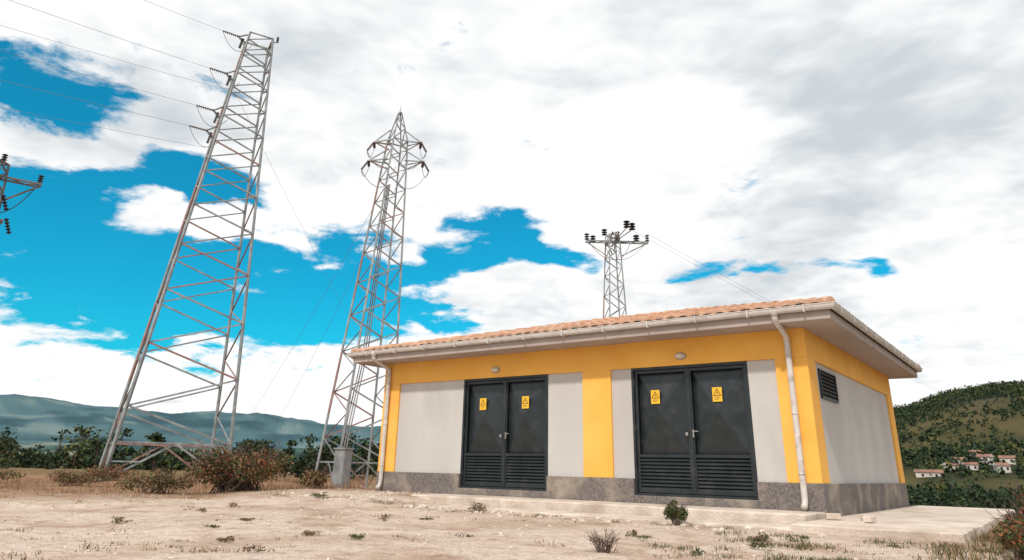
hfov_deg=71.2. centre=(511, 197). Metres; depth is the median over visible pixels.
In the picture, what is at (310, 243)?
power line
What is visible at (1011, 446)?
hill trees
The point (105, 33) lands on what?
power line
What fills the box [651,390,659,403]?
warning sign
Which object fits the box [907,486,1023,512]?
valley trees
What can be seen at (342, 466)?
cable conduit
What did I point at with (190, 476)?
shrub
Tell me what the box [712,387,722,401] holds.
warning sign
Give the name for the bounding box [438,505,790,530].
concrete apron
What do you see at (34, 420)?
ground
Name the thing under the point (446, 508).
stones
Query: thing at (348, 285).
power line
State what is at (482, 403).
warning sign
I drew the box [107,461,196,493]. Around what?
shrub
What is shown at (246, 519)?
weed plant
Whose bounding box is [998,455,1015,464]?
village house
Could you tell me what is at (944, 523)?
concrete apron
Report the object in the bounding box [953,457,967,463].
village house
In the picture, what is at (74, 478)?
shrub
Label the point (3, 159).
lattice utility pole
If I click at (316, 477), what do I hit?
shrub
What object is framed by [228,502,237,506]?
weed plant
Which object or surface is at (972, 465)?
village house
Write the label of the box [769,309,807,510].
downpipe
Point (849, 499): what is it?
plinth
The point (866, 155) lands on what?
sky
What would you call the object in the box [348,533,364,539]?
weed plant
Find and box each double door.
[460,374,547,490]
[631,361,758,499]
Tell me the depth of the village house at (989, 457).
216.03 m
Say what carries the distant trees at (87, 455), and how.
on the ground at (34, 420)
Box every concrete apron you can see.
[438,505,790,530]
[791,505,1014,542]
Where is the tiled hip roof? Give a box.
[351,296,920,370]
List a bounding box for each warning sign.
[480,398,486,409]
[522,396,528,408]
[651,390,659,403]
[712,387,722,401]
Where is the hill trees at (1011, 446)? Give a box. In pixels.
[892,379,1023,504]
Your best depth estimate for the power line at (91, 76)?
30.79 m
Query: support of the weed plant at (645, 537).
on the ground at (34, 420)
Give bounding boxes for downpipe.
[371,352,390,489]
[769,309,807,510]
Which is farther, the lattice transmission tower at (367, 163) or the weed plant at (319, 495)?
the lattice transmission tower at (367, 163)
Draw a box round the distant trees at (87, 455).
[0,424,379,479]
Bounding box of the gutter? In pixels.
[346,301,922,371]
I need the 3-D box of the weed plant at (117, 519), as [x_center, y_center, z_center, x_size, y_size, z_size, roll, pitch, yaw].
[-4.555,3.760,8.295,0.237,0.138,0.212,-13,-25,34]
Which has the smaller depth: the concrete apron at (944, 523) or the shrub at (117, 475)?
the concrete apron at (944, 523)
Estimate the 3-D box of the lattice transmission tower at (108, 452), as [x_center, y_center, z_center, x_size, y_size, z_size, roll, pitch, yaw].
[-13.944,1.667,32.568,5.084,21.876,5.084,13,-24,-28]
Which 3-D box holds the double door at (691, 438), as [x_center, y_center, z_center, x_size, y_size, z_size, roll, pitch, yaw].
[3.168,4.073,12.554,2.200,2.201,0.290,-13,-25,34]
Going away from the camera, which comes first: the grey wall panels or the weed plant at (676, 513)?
the weed plant at (676, 513)
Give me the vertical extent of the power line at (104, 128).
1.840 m
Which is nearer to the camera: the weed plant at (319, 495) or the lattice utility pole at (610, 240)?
the weed plant at (319, 495)
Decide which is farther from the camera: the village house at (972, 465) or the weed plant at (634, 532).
the village house at (972, 465)
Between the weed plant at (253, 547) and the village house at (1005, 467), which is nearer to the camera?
the weed plant at (253, 547)
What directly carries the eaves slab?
on the core walls
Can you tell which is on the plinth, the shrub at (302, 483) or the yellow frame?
the yellow frame
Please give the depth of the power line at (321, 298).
40.15 m
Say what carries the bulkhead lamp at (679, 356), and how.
attached to the yellow frame
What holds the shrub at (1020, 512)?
on the ground at (34, 420)
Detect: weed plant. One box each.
[111,515,132,523]
[202,524,220,527]
[216,535,234,541]
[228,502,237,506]
[239,518,254,520]
[241,544,276,553]
[301,529,321,535]
[310,492,328,496]
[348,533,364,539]
[379,513,390,520]
[448,532,475,537]
[467,501,486,510]
[584,527,620,552]
[625,534,652,539]
[626,529,637,534]
[663,497,691,525]
[690,547,705,554]
[746,530,773,543]
[747,543,771,549]
[784,531,809,540]
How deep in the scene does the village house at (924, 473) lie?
208.13 m
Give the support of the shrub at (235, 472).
on the ground at (34, 420)
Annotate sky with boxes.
[0,0,1023,426]
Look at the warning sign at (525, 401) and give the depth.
14.59 m
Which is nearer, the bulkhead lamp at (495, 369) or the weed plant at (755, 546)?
the weed plant at (755, 546)
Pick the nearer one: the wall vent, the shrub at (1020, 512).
the shrub at (1020, 512)
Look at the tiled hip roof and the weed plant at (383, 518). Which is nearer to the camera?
the weed plant at (383, 518)
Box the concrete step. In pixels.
[411,494,825,524]
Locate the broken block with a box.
[825,513,876,522]
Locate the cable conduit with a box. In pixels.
[331,184,389,488]
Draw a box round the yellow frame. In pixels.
[378,328,904,483]
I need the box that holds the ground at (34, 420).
[0,390,1023,559]
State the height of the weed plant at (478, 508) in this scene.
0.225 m
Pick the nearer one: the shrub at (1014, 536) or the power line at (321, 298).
the shrub at (1014, 536)
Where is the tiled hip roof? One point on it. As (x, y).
(666, 314)
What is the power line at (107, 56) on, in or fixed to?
attached to the lattice transmission tower at (108, 452)
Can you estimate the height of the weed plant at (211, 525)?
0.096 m
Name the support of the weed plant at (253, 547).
on the ground at (34, 420)
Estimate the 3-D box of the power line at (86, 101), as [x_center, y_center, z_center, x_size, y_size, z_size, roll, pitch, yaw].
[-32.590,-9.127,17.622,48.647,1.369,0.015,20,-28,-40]
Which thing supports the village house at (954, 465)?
on the ground at (34, 420)
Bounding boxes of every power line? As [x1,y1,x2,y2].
[0,50,193,104]
[1,25,215,86]
[1,80,188,125]
[1,107,205,147]
[10,0,207,67]
[230,82,383,379]
[234,167,395,437]
[266,163,407,438]
[634,231,1012,428]
[648,234,1009,425]
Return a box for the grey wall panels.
[395,359,898,483]
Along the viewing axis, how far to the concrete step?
11.70 m
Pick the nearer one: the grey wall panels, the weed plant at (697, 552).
the weed plant at (697, 552)
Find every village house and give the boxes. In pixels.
[914,469,943,477]
[941,463,958,469]
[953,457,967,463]
[961,462,978,469]
[975,454,993,464]
[992,462,1011,472]
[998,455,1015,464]
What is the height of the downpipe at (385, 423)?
2.988 m
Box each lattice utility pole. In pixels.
[0,154,43,233]
[584,220,648,317]
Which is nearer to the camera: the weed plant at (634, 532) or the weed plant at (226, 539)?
the weed plant at (226, 539)
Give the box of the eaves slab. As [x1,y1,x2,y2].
[353,309,917,378]
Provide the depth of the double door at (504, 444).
14.77 m
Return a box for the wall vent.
[817,368,838,402]
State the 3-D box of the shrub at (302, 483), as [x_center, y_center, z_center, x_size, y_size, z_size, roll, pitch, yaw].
[-6.662,9.450,23.944,0.887,0.551,1.237,0,-21,5]
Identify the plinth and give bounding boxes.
[375,471,909,515]
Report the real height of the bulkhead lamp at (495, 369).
0.126 m
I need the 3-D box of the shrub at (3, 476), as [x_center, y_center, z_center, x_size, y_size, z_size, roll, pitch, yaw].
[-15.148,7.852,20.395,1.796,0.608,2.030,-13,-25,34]
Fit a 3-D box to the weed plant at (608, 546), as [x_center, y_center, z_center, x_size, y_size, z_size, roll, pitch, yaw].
[0.813,3.139,6.521,0.166,0.271,0.445,16,-26,-34]
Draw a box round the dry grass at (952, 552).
[0,472,1022,559]
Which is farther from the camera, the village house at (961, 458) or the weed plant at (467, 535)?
the village house at (961, 458)
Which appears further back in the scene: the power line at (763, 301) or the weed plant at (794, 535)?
the power line at (763, 301)
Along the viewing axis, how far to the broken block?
10.27 m
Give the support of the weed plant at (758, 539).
on the ground at (34, 420)
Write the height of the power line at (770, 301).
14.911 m
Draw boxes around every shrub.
[0,464,25,481]
[45,468,115,485]
[83,461,141,480]
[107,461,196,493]
[184,435,293,492]
[184,467,203,478]
[294,472,320,486]
[300,467,329,488]
[985,475,1023,536]
[992,515,1023,559]
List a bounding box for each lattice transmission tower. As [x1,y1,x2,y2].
[94,30,278,480]
[312,107,428,487]
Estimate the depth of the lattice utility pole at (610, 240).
32.86 m
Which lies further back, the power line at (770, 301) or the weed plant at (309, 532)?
the power line at (770, 301)
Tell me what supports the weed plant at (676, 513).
on the ground at (34, 420)
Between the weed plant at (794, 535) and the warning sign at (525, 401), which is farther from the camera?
the warning sign at (525, 401)
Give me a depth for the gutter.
13.16 m
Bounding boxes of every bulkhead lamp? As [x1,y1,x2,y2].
[491,367,499,372]
[674,353,685,359]
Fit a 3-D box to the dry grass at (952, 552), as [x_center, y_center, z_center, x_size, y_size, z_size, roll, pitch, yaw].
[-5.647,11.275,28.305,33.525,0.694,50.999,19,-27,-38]
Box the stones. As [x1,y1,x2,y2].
[0,487,1007,559]

